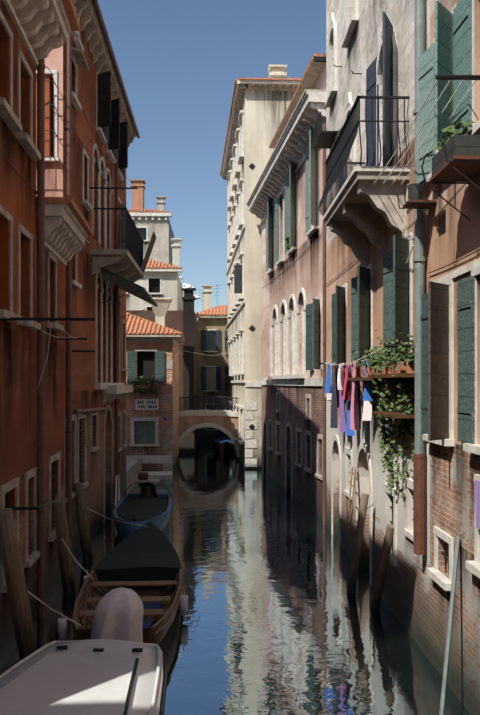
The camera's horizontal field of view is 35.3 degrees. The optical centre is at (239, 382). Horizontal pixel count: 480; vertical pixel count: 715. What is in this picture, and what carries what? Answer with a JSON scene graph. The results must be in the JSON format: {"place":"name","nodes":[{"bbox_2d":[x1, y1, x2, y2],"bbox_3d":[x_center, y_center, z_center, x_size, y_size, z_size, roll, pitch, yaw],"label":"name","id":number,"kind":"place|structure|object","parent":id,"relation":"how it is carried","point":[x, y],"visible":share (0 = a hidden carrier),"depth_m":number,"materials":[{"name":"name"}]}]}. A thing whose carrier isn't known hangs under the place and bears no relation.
{"place":"outdoors","nodes":[
{"label":"outdoors","id":0,"kind":"place"},
{"bbox_2d":[36,46,63,196],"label":"building","id":1,"kind":"structure","parent":0,"point":[54,173],"depth_m":16.27,"materials":[{"name":"paint"}]},
{"bbox_2d":[126,179,182,325],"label":"background houses","id":2,"kind":"structure","parent":0,"point":[160,283],"depth_m":47.42,"materials":[{"name":"beige paint"}]},
{"bbox_2d":[179,277,200,299],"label":"cloud","id":3,"kind":"structure","parent":0,"point":[185,285],"depth_m":1390.17,"materials":[{"name":"white"}]},
{"bbox_2d":[98,0,325,320],"label":"sky","id":4,"kind":"structure","parent":0,"point":[179,62],"materials":[{"name":"blue"}]},
{"bbox_2d":[0,443,469,714],"bbox_3d":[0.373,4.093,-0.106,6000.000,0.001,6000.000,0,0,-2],"label":"canal water","id":5,"kind":"structure","parent":0,"point":[277,620],"depth_m":13.17,"materials":[{"name":"blue liquid"}]},
{"bbox_2d":[0,0,94,669],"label":"orange building","id":6,"kind":"structure","parent":5,"relation":"in","point":[42,239],"depth_m":12.73,"materials":[{"name":"paint"}]},
{"bbox_2d":[28,317,90,388],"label":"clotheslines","id":7,"kind":"object","parent":6,"relation":"on","point":[54,336],"visible":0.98,"depth_m":11.43,"materials":[{"name":"beige"}]},
{"bbox_2d":[0,87,479,402],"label":"cables","id":8,"kind":"object","parent":6,"relation":"attached to","point":[274,278],"visible":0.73,"depth_m":17.15,"materials":[{"name":"black metal"}]},
{"bbox_2d":[0,639,166,714],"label":"white boat","id":9,"kind":"object","parent":5,"relation":"on","point":[91,677],"visible":1,"depth_m":7.87,"materials":[{"name":"grey plastic"}]},
{"bbox_2d":[36,0,157,559],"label":"pink building","id":10,"kind":"structure","parent":5,"relation":"in","point":[104,268],"depth_m":20.27,"materials":[{"name":"paint"}]},
{"bbox_2d":[27,507,187,644],"bbox_3d":[-2.203,3.492,14.027,2.548,1.441,8.110,0,0,-2],"label":"boat","id":11,"kind":"object","parent":5,"relation":"on","point":[132,591],"visible":0.75,"depth_m":13.37,"materials":[{"name":"brown wood"}]},
{"bbox_2d":[113,481,171,539],"bbox_3d":[-2.771,3.603,21.318,1.617,1.220,5.720,0,0,-2],"label":"blue boat","id":12,"kind":"object","parent":5,"relation":"on","point":[148,503],"visible":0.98,"depth_m":20.87,"materials":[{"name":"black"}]},
{"bbox_2d":[126,457,172,493],"bbox_3d":[-8.711,4.168,30.297,11.650,1.850,5.720,0,0,-2],"label":"quay landing","id":13,"kind":"object","parent":5,"relation":"in","point":[135,473],"visible":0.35,"depth_m":31.66,"materials":[{"name":"stone"}]},
{"bbox_2d":[126,312,184,470],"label":"building","id":14,"kind":"structure","parent":5,"relation":"in","point":[152,402],"depth_m":33.28,"materials":[{"name":"brick"}]},
{"bbox_2d":[126,285,233,453],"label":"building","id":15,"kind":"structure","parent":5,"relation":"on","point":[200,373],"depth_m":51.69,"materials":[{"name":"paint"}]},
{"bbox_2d":[0,467,393,660],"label":"mooring posts","id":16,"kind":"object","parent":5,"relation":"in","point":[18,596],"visible":0.75,"depth_m":13.56,"materials":[{"name":"brown wood"}]},
{"bbox_2d":[179,396,238,459],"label":"bridge","id":17,"kind":"structure","parent":5,"relation":"in","point":[224,421],"depth_m":39.85,"materials":[{"name":"pink paint"}]},
{"bbox_2d":[220,65,301,468],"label":"cream house","id":18,"kind":"structure","parent":5,"relation":"on","point":[259,106],"depth_m":35.94,"materials":[{"name":"paint"}]},
{"bbox_2d":[246,53,325,524],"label":"pink palazzo","id":19,"kind":"structure","parent":5,"relation":"in","point":[283,201],"depth_m":26.26,"materials":[{"name":"paint"}]},
{"bbox_2d":[314,0,479,660],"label":"building","id":20,"kind":"structure","parent":5,"relation":"in","point":[368,139],"depth_m":13.87,"materials":[{"name":"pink paint"}]},
{"bbox_2d":[325,361,372,435],"bbox_3d":[2.360,0.293,17.022,0.350,1.697,5.677,0,0,-1],"label":"laundry","id":21,"kind":"object","parent":20,"relation":"attached to","point":[340,390],"visible":0.85,"depth_m":16.35,"materials":[{"name":"multicoloured fabric"}]},
{"bbox_2d":[347,330,414,498],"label":"climbing plants","id":22,"kind":"object","parent":20,"relation":"attached to","point":[381,369],"visible":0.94,"depth_m":12.51,"materials":[{"name":"green plant"}]},
{"bbox_2d":[397,0,479,714],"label":"house","id":23,"kind":"structure","parent":5,"relation":"in","point":[449,167],"depth_m":9.70,"materials":[{"name":"brown brick"}]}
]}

